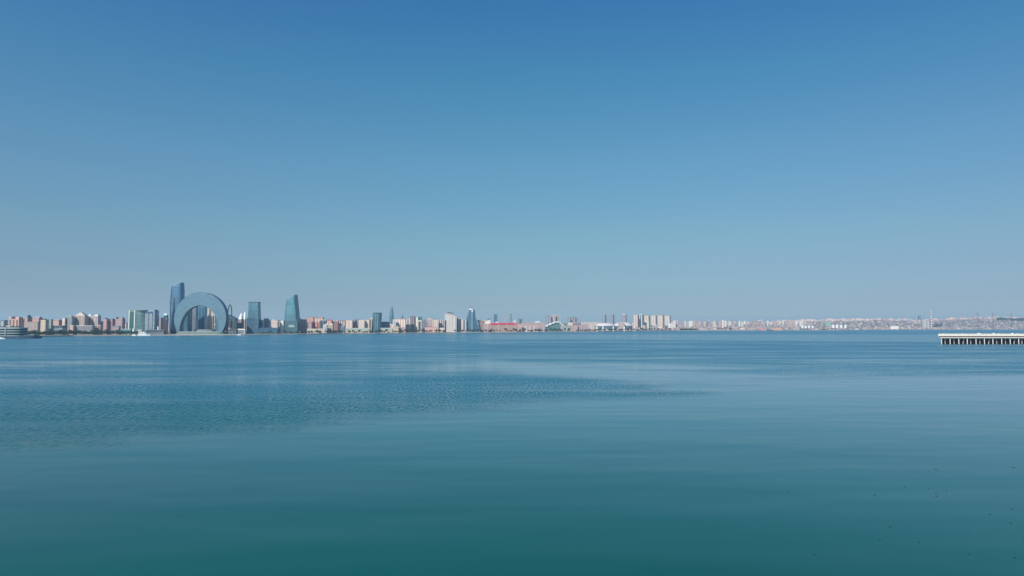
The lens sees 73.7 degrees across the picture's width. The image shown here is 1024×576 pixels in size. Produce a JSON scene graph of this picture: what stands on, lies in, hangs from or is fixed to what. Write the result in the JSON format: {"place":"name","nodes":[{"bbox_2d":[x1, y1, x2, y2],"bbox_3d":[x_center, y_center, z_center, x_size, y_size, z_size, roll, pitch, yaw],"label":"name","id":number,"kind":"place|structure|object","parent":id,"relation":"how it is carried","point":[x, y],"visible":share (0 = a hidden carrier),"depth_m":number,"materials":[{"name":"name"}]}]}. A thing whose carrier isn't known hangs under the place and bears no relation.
{"place":"outdoors","nodes":[
{"label":"outdoors","id":0,"kind":"place"},
{"bbox_2d":[42,331,622,336],"bbox_3d":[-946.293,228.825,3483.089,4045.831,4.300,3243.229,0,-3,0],"label":"promenade","id":1,"kind":"structure","parent":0,"point":[313,333],"depth_m":2842.57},
{"bbox_2d":[0,330,1023,575],"bbox_3d":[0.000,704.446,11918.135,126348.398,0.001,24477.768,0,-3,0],"label":"sea water","id":2,"kind":"structure","parent":0,"point":[768,452],"depth_m":181.48,"materials":[{"name":"liquid"}]},
{"bbox_2d":[0,326,41,338],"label":"stacked terminal","id":3,"kind":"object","parent":2,"relation":"on","point":[11,333],"visible":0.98,"depth_m":1928.94,"materials":[{"name":"grey glass"}]},
{"bbox_2d":[137,332,149,335],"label":"motor yacht","id":4,"kind":"object","parent":2,"relation":"on","point":[142,334],"visible":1,"depth_m":2453.18,"materials":[{"name":"paint"}]},
{"bbox_2d":[938,333,1023,343],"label":"pier","id":5,"kind":"structure","parent":2,"relation":"in","point":[999,338],"depth_m":1322.05,"materials":[{"name":"paint"}]},
{"bbox_2d":[0,0,1023,324],"label":"sky","id":6,"kind":"structure","parent":0,"point":[531,161],"materials":[{"name":"blue"}]},
{"bbox_2d":[40,319,1023,335],"bbox_3d":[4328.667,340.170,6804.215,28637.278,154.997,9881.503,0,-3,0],"label":"land","id":7,"kind":"structure","parent":0,"point":[947,324],"depth_m":7845.86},
{"bbox_2d":[0,320,7,327],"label":"office block","id":8,"kind":"structure","parent":7,"relation":"on","point":[3,322],"depth_m":2436.87,"materials":[{"name":"grey glass"}]},
{"bbox_2d":[8,316,24,327],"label":"terraced block","id":9,"kind":"structure","parent":7,"relation":"on","point":[17,321],"depth_m":2522.98,"materials":[{"name":"beige concrete"}]},
{"bbox_2d":[20,315,31,321],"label":"mansard block","id":10,"kind":"structure","parent":7,"relation":"on","point":[27,318],"depth_m":2690.31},
{"bbox_2d":[24,322,40,334],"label":"slab block","id":11,"kind":"structure","parent":7,"relation":"on","point":[31,326],"depth_m":2465.82,"materials":[{"name":"concrete"}]},
{"bbox_2d":[32,316,42,321],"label":"pitched roof block","id":12,"kind":"structure","parent":7,"relation":"on","point":[37,319],"depth_m":2743.63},
{"bbox_2d":[40,319,48,334],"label":"apartment block","id":13,"kind":"structure","parent":7,"relation":"on","point":[44,325],"depth_m":2456.63,"materials":[{"name":"beige concrete"}]},
{"bbox_2d":[48,319,52,334],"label":"apartment block","id":14,"kind":"structure","parent":7,"relation":"on","point":[50,324],"depth_m":2515.39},
{"bbox_2d":[53,319,61,325],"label":"apartment block","id":15,"kind":"structure","parent":7,"relation":"on","point":[57,322],"depth_m":2634.98,"materials":[{"name":"concrete"}]},
{"bbox_2d":[52,326,65,334],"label":"office block","id":16,"kind":"structure","parent":7,"relation":"on","point":[56,328],"depth_m":2481.21,"materials":[{"name":"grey glass"}]},
{"bbox_2d":[62,318,66,329],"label":"apartment block","id":17,"kind":"structure","parent":7,"relation":"on","point":[64,321],"depth_m":2597.78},
{"bbox_2d":[66,315,74,330],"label":"apartment block","id":18,"kind":"structure","parent":7,"relation":"on","point":[70,319],"depth_m":2606.23,"materials":[{"name":"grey glass"}]},
{"bbox_2d":[74,313,87,325],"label":"round topped tower","id":19,"kind":"structure","parent":7,"relation":"on","point":[81,319],"depth_m":2631.31,"materials":[{"name":"beige concrete"}]},
{"bbox_2d":[75,326,94,334],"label":"slab block","id":20,"kind":"structure","parent":7,"relation":"on","point":[86,328],"depth_m":2517.27,"materials":[{"name":"grey concrete"}]},
{"bbox_2d":[88,314,100,325],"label":"apartment block","id":21,"kind":"structure","parent":7,"relation":"on","point":[94,320],"depth_m":2666.66,"materials":[{"name":"white concrete"}]},
{"bbox_2d":[95,325,102,334],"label":"framed block","id":22,"kind":"structure","parent":7,"relation":"on","point":[99,327],"depth_m":2544.61,"materials":[{"name":"grey concrete"}]},
{"bbox_2d":[103,318,108,330],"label":"apartment block","id":23,"kind":"structure","parent":7,"relation":"on","point":[105,323],"depth_m":2619.75,"materials":[{"name":"pink concrete"}]},
{"bbox_2d":[109,319,114,330],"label":"apartment block","id":24,"kind":"structure","parent":7,"relation":"on","point":[111,322],"depth_m":2635.11,"materials":[{"name":"concrete"}]},
{"bbox_2d":[112,326,120,334],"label":"office","id":25,"kind":"structure","parent":7,"relation":"on","point":[114,328],"depth_m":2570.29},
{"bbox_2d":[115,317,124,328],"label":"apartment block","id":26,"kind":"structure","parent":7,"relation":"on","point":[120,322],"depth_m":2756.91,"materials":[{"name":"pink concrete"}]},
{"bbox_2d":[120,329,131,334],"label":"office","id":27,"kind":"structure","parent":7,"relation":"on","point":[123,330],"depth_m":2570.34,"materials":[{"name":"teal glass"}]},
{"bbox_2d":[127,310,145,333],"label":"cylinder office","id":28,"kind":"structure","parent":7,"relation":"on","point":[136,320],"depth_m":2699.58,"materials":[{"name":"teal glass"}]},
{"bbox_2d":[145,310,158,332],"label":"twin bay office","id":29,"kind":"structure","parent":7,"relation":"on","point":[151,319],"depth_m":2699.41,"materials":[{"name":"blue glass"}]},
{"bbox_2d":[146,330,165,334],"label":"office","id":30,"kind":"structure","parent":7,"relation":"on","point":[156,332],"depth_m":2595.60,"materials":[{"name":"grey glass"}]},
{"bbox_2d":[159,317,162,329],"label":"apartment block","id":31,"kind":"structure","parent":7,"relation":"on","point":[160,323],"depth_m":2848.32,"materials":[{"name":"concrete"}]},
{"bbox_2d":[163,314,168,333],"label":"domed tower","id":32,"kind":"structure","parent":7,"relation":"on","point":[165,322],"depth_m":2753.35,"materials":[{"name":"grey glass"}]},
{"bbox_2d":[170,283,184,333],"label":"sail tower","id":33,"kind":"structure","parent":7,"relation":"on","point":[177,295],"depth_m":2836.71,"materials":[{"name":"blue glass"}]},
{"bbox_2d":[184,310,191,330],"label":"glass block","id":34,"kind":"structure","parent":7,"relation":"on","point":[188,323],"depth_m":2927.35,"materials":[{"name":"glass"}]},
{"bbox_2d":[192,307,197,330],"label":"striped tower","id":35,"kind":"structure","parent":7,"relation":"on","point":[195,318],"depth_m":3022.89,"materials":[{"name":"grey glass"}]},
{"bbox_2d":[174,292,228,333],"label":"crescent building","id":36,"kind":"structure","parent":7,"relation":"on","point":[216,305],"depth_m":2736.38,"materials":[{"name":"blue glass"}]},
{"bbox_2d":[198,306,206,328],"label":"glass block","id":37,"kind":"structure","parent":7,"relation":"on","point":[202,317],"depth_m":3015.89,"materials":[{"name":"glass"}]},
{"bbox_2d":[207,308,210,328],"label":"apartment block","id":38,"kind":"structure","parent":7,"relation":"on","point":[208,317],"depth_m":3008.50,"materials":[{"name":"concrete"}]},
{"bbox_2d":[210,316,213,328],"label":"apartment block","id":39,"kind":"structure","parent":7,"relation":"on","point":[212,323],"depth_m":2972.15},
{"bbox_2d":[211,311,215,328],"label":"apartment block","id":40,"kind":"structure","parent":7,"relation":"on","point":[212,314],"depth_m":3155.72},
{"bbox_2d":[228,319,231,333],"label":"apartment block","id":41,"kind":"structure","parent":7,"relation":"on","point":[230,324],"depth_m":2813.58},
{"bbox_2d":[229,329,237,333],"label":"office","id":42,"kind":"structure","parent":7,"relation":"on","point":[233,330],"depth_m":2727.29,"materials":[{"name":"grey glass"}]},
{"bbox_2d":[232,321,236,328],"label":"apartment block","id":43,"kind":"structure","parent":7,"relation":"on","point":[234,324],"depth_m":2810.99,"materials":[{"name":"grey glass"}]},
{"bbox_2d":[237,323,242,333],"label":"office block","id":44,"kind":"structure","parent":7,"relation":"on","point":[239,325],"depth_m":2859.00,"materials":[{"name":"blue glass"}]},
{"bbox_2d":[238,329,245,333],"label":"frame pavilion","id":45,"kind":"structure","parent":7,"relation":"on","point":[241,331],"depth_m":2735.36,"materials":[{"name":"white glass"}]},
{"bbox_2d":[242,312,245,328],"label":"horn tower","id":46,"kind":"structure","parent":7,"relation":"on","point":[244,321],"depth_m":2950.30,"materials":[{"name":"paint"}]},
{"bbox_2d":[246,302,260,333],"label":"tapering tower","id":47,"kind":"structure","parent":7,"relation":"on","point":[254,318],"depth_m":2897.04,"materials":[{"name":"blue glass"}]},
{"bbox_2d":[260,320,264,327],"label":"glass block","id":48,"kind":"structure","parent":7,"relation":"on","point":[262,323],"depth_m":2912.69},
{"bbox_2d":[264,318,268,327],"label":"apartment block","id":49,"kind":"structure","parent":7,"relation":"on","point":[266,322],"depth_m":2966.11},
{"bbox_2d":[259,328,278,333],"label":"office","id":50,"kind":"structure","parent":7,"relation":"on","point":[273,330],"depth_m":2882.19,"materials":[{"name":"glass"}]},
{"bbox_2d":[269,319,278,327],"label":"apartment block","id":51,"kind":"structure","parent":7,"relation":"on","point":[273,323],"depth_m":2960.19,"materials":[{"name":"beige concrete"}]},
{"bbox_2d":[280,321,283,332],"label":"apartment block","id":52,"kind":"structure","parent":7,"relation":"on","point":[281,326],"depth_m":2989.15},
{"bbox_2d":[284,295,300,332],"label":"pointed tower","id":53,"kind":"structure","parent":7,"relation":"on","point":[292,319],"depth_m":3004.52,"materials":[{"name":"teal glass"}]},
{"bbox_2d":[301,319,306,332],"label":"apartment block","id":54,"kind":"structure","parent":7,"relation":"on","point":[303,325],"depth_m":3094.05,"materials":[{"name":"blue glass"}]},
{"bbox_2d":[306,322,312,330],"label":"apartment block","id":55,"kind":"structure","parent":7,"relation":"on","point":[309,325],"depth_m":3055.38,"materials":[{"name":"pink concrete"}]},
{"bbox_2d":[306,317,314,321],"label":"apartment block","id":56,"kind":"structure","parent":7,"relation":"on","point":[310,319],"depth_m":3248.90,"materials":[{"name":"pink concrete"}]},
{"bbox_2d":[307,329,325,332],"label":"promenade arcade","id":57,"kind":"object","parent":7,"relation":"on","point":[321,330],"visible":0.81,"depth_m":3007.82,"materials":[{"name":"beige stone"}]},
{"bbox_2d":[313,322,319,328],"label":"apartment block","id":58,"kind":"structure","parent":7,"relation":"on","point":[316,325],"depth_m":3099.92,"materials":[{"name":"pink concrete"}]},
{"bbox_2d":[314,317,323,321],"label":"apartment block","id":59,"kind":"structure","parent":7,"relation":"on","point":[318,319],"depth_m":3305.93,"materials":[{"name":"pink concrete"}]},
{"bbox_2d":[320,320,326,328],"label":"apartment block","id":60,"kind":"structure","parent":7,"relation":"on","point":[322,322],"depth_m":3219.19,"materials":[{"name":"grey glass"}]},
{"bbox_2d":[326,323,333,332],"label":"terrace building","id":61,"kind":"structure","parent":7,"relation":"on","point":[331,326],"depth_m":3147.27,"materials":[{"name":"concrete"}]},
{"bbox_2d":[332,320,338,332],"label":"apartment block","id":62,"kind":"structure","parent":7,"relation":"on","point":[336,325],"depth_m":3291.23,"materials":[{"name":"pink concrete"}]},
{"bbox_2d":[339,320,345,331],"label":"apartment block","id":63,"kind":"structure","parent":7,"relation":"on","point":[342,322],"depth_m":3322.17,"materials":[{"name":"beige concrete"}]},
{"bbox_2d":[346,320,352,327],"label":"apartment block","id":64,"kind":"structure","parent":7,"relation":"on","point":[349,323],"depth_m":3301.53,"materials":[{"name":"beige concrete"}]},
{"bbox_2d":[345,328,369,332],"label":"promenade arcade","id":65,"kind":"object","parent":7,"relation":"on","point":[357,329],"visible":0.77,"depth_m":3274.68,"materials":[{"name":"beige stone"}]},
{"bbox_2d":[358,320,364,327],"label":"apartment block","id":66,"kind":"structure","parent":7,"relation":"on","point":[361,323],"depth_m":3334.14,"materials":[{"name":"beige concrete"}]},
{"bbox_2d":[365,320,369,327],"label":"apartment block","id":67,"kind":"structure","parent":7,"relation":"on","point":[367,323],"depth_m":3358.85,"materials":[{"name":"beige concrete"}]},
{"bbox_2d":[369,318,372,332],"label":"apartment block","id":68,"kind":"structure","parent":7,"relation":"on","point":[371,324],"depth_m":3418.14,"materials":[{"name":"beige concrete"}]},
{"bbox_2d":[373,313,381,332],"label":"round glass block","id":69,"kind":"structure","parent":7,"relation":"on","point":[377,320],"depth_m":3382.45,"materials":[{"name":"blue glass"}]},
{"bbox_2d":[381,322,389,327],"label":"slope roof hall","id":70,"kind":"structure","parent":7,"relation":"on","point":[385,324],"depth_m":3459.94,"materials":[{"name":"glass"}]},
{"bbox_2d":[381,328,392,332],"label":"promenade arcade","id":71,"kind":"object","parent":7,"relation":"on","point":[390,330],"visible":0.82,"depth_m":3325.19,"materials":[{"name":"beige stone"}]},
{"bbox_2d":[389,306,393,323],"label":"pointed far tower","id":72,"kind":"structure","parent":7,"relation":"on","point":[391,316],"depth_m":4793.46,"materials":[{"name":"blue glass"}]},
{"bbox_2d":[393,326,398,332],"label":"house","id":73,"kind":"structure","parent":7,"relation":"on","point":[395,328],"depth_m":3397.91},
{"bbox_2d":[396,319,405,326],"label":"apartment block","id":74,"kind":"structure","parent":7,"relation":"on","point":[400,322],"depth_m":3507.42,"materials":[{"name":"beige concrete"}]},
{"bbox_2d":[406,319,410,331],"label":"apartment block","id":75,"kind":"structure","parent":7,"relation":"on","point":[408,324],"depth_m":3557.87,"materials":[{"name":"grey concrete"}]},
{"bbox_2d":[410,316,414,331],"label":"apartment block","id":76,"kind":"structure","parent":7,"relation":"on","point":[412,318],"depth_m":3609.31,"materials":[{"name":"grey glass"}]},
{"bbox_2d":[417,320,421,331],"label":"apartment block","id":77,"kind":"structure","parent":7,"relation":"on","point":[419,325],"depth_m":3574.83,"materials":[{"name":"beige concrete"}]},
{"bbox_2d":[421,319,426,331],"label":"apartment block","id":78,"kind":"structure","parent":7,"relation":"on","point":[423,323],"depth_m":3635.96,"materials":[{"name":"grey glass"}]},
{"bbox_2d":[426,318,432,326],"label":"apartment block","id":79,"kind":"structure","parent":7,"relation":"on","point":[429,322],"depth_m":3696.21,"materials":[{"name":"beige concrete"}]},
{"bbox_2d":[425,327,436,331],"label":"house","id":80,"kind":"structure","parent":7,"relation":"on","point":[430,328],"depth_m":3571.21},
{"bbox_2d":[433,319,438,331],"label":"apartment block","id":81,"kind":"structure","parent":7,"relation":"on","point":[435,322],"depth_m":3689.21,"materials":[{"name":"beige concrete"}]},
{"bbox_2d":[439,320,444,327],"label":"apartment block","id":82,"kind":"structure","parent":7,"relation":"on","point":[441,323],"depth_m":3730.81,"materials":[{"name":"grey concrete"}]},
{"bbox_2d":[445,312,456,331],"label":"arched white block","id":83,"kind":"structure","parent":7,"relation":"on","point":[450,322],"depth_m":3745.48,"materials":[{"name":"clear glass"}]},
{"bbox_2d":[459,318,461,331],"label":"striped slab","id":84,"kind":"structure","parent":7,"relation":"on","point":[460,324],"depth_m":3786.89,"materials":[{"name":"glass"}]},
{"bbox_2d":[462,319,466,331],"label":"framed block","id":85,"kind":"structure","parent":7,"relation":"on","point":[464,324],"depth_m":3771.81,"materials":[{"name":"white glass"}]},
{"bbox_2d":[461,308,477,331],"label":"spired tower","id":86,"kind":"structure","parent":7,"relation":"on","point":[471,323],"depth_m":3792.35,"materials":[{"name":"blue glass"}]},
{"bbox_2d":[477,320,484,331],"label":"fan terrace building","id":87,"kind":"structure","parent":7,"relation":"on","point":[481,323],"depth_m":3833.51,"materials":[{"name":"concrete"}]},
{"bbox_2d":[488,323,516,331],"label":"red roofed palace","id":88,"kind":"structure","parent":7,"relation":"on","point":[500,326],"depth_m":3916.77,"materials":[{"name":"concrete"}]},
{"bbox_2d":[522,326,529,331],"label":"apartment block","id":89,"kind":"structure","parent":7,"relation":"on","point":[526,327],"depth_m":4031.47,"materials":[{"name":"beige concrete"}]},
{"bbox_2d":[530,325,537,331],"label":"apartment block","id":90,"kind":"structure","parent":7,"relation":"on","point":[532,327],"depth_m":4081.76,"materials":[{"name":"beige concrete"}]},
{"bbox_2d":[534,322,545,329],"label":"apartment block","id":91,"kind":"structure","parent":7,"relation":"on","point":[540,323],"depth_m":4359.88,"materials":[{"name":"pink concrete"}]},
{"bbox_2d":[546,316,550,324],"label":"apartment block","id":92,"kind":"structure","parent":7,"relation":"on","point":[548,319],"depth_m":4884.38,"materials":[{"name":"grey concrete"}]},
{"bbox_2d":[545,321,560,330],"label":"curved roof hall","id":93,"kind":"structure","parent":7,"relation":"on","point":[554,325],"depth_m":4160.50,"materials":[{"name":"paint"}]},
{"bbox_2d":[551,315,555,322],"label":"apartment block","id":94,"kind":"structure","parent":7,"relation":"on","point":[553,318],"depth_m":4910.10,"materials":[{"name":"beige concrete"}]},
{"bbox_2d":[562,325,570,330],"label":"apartment block","id":95,"kind":"structure","parent":7,"relation":"on","point":[566,326],"depth_m":4294.27,"materials":[{"name":"grey concrete"}]},
{"bbox_2d":[571,325,577,330],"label":"apartment block","id":96,"kind":"structure","parent":7,"relation":"on","point":[574,327],"depth_m":4356.04,"materials":[{"name":"beige concrete"}]},
{"bbox_2d":[581,322,601,327],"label":"slab block","id":97,"kind":"structure","parent":7,"relation":"on","point":[590,323],"depth_m":4968.58,"materials":[{"name":"concrete"}]},
{"bbox_2d":[595,323,614,328],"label":"arena","id":98,"kind":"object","parent":7,"relation":"on","point":[607,325],"visible":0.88,"depth_m":4845.23,"materials":[{"name":"paint"}]},
{"bbox_2d":[610,315,613,323],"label":"estate tower","id":99,"kind":"structure","parent":7,"relation":"on","point":[612,319],"depth_m":5322.09,"materials":[{"name":"grey concrete"}]},
{"bbox_2d":[618,322,623,328],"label":"city block","id":100,"kind":"structure","parent":7,"relation":"on","point":[620,325],"depth_m":5047.14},
{"bbox_2d":[614,322,631,328],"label":"arena","id":101,"kind":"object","parent":7,"relation":"on","point":[627,325],"visible":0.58,"depth_m":5091.69,"materials":[{"name":"paint"}]},
{"bbox_2d":[622,314,626,321],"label":"estate tower","id":102,"kind":"structure","parent":7,"relation":"on","point":[624,317],"depth_m":5488.25,"materials":[{"name":"grey concrete"}]},
{"bbox_2d":[633,315,638,327],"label":"estate tower","id":103,"kind":"structure","parent":7,"relation":"on","point":[636,320],"depth_m":5620.28,"materials":[{"name":"beige concrete"}]},
{"bbox_2d":[639,314,643,327],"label":"estate tower","id":104,"kind":"structure","parent":7,"relation":"on","point":[641,319],"depth_m":5685.30,"materials":[{"name":"grey glass"}]},
{"bbox_2d":[644,316,649,327],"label":"estate tower","id":105,"kind":"structure","parent":7,"relation":"on","point":[646,318],"depth_m":5793.25,"materials":[{"name":"beige concrete"}]},
{"bbox_2d":[651,316,656,326],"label":"estate tower","id":106,"kind":"structure","parent":7,"relation":"on","point":[653,320],"depth_m":5911.14,"materials":[{"name":"beige concrete"}]},
{"bbox_2d":[658,315,663,327],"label":"estate tower","id":107,"kind":"structure","parent":7,"relation":"on","point":[661,320],"depth_m":6036.61,"materials":[{"name":"beige concrete"}]},
{"bbox_2d":[665,316,670,326],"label":"estate tower","id":108,"kind":"structure","parent":7,"relation":"on","point":[667,319],"depth_m":6169.97,"materials":[{"name":"beige concrete"}]},
{"bbox_2d":[521,316,1023,330],"bbox_3d":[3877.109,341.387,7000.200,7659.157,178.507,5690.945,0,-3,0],"label":"distant town","id":109,"kind":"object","parent":7,"relation":"on","point":[865,327],"visible":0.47,"depth_m":7689.40},
{"bbox_2d":[997,317,1023,320],"bbox_3d":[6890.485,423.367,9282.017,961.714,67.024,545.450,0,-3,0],"label":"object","id":110,"kind":"object","parent":7,"relation":"on","point":[1014,319],"visible":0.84,"depth_m":9231.30,"materials":[{"name":"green plant"}]},
{"bbox_2d":[677,330,743,330],"bbox_3d":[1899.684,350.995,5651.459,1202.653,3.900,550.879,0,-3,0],"label":"beach","id":111,"kind":"structure","parent":0,"point":[710,330],"depth_m":5520.45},
{"bbox_2d":[906,329,1023,329],"bbox_3d":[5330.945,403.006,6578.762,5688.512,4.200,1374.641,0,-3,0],"label":"quay","id":112,"kind":"structure","parent":0,"point":[964,329],"depth_m":7101.45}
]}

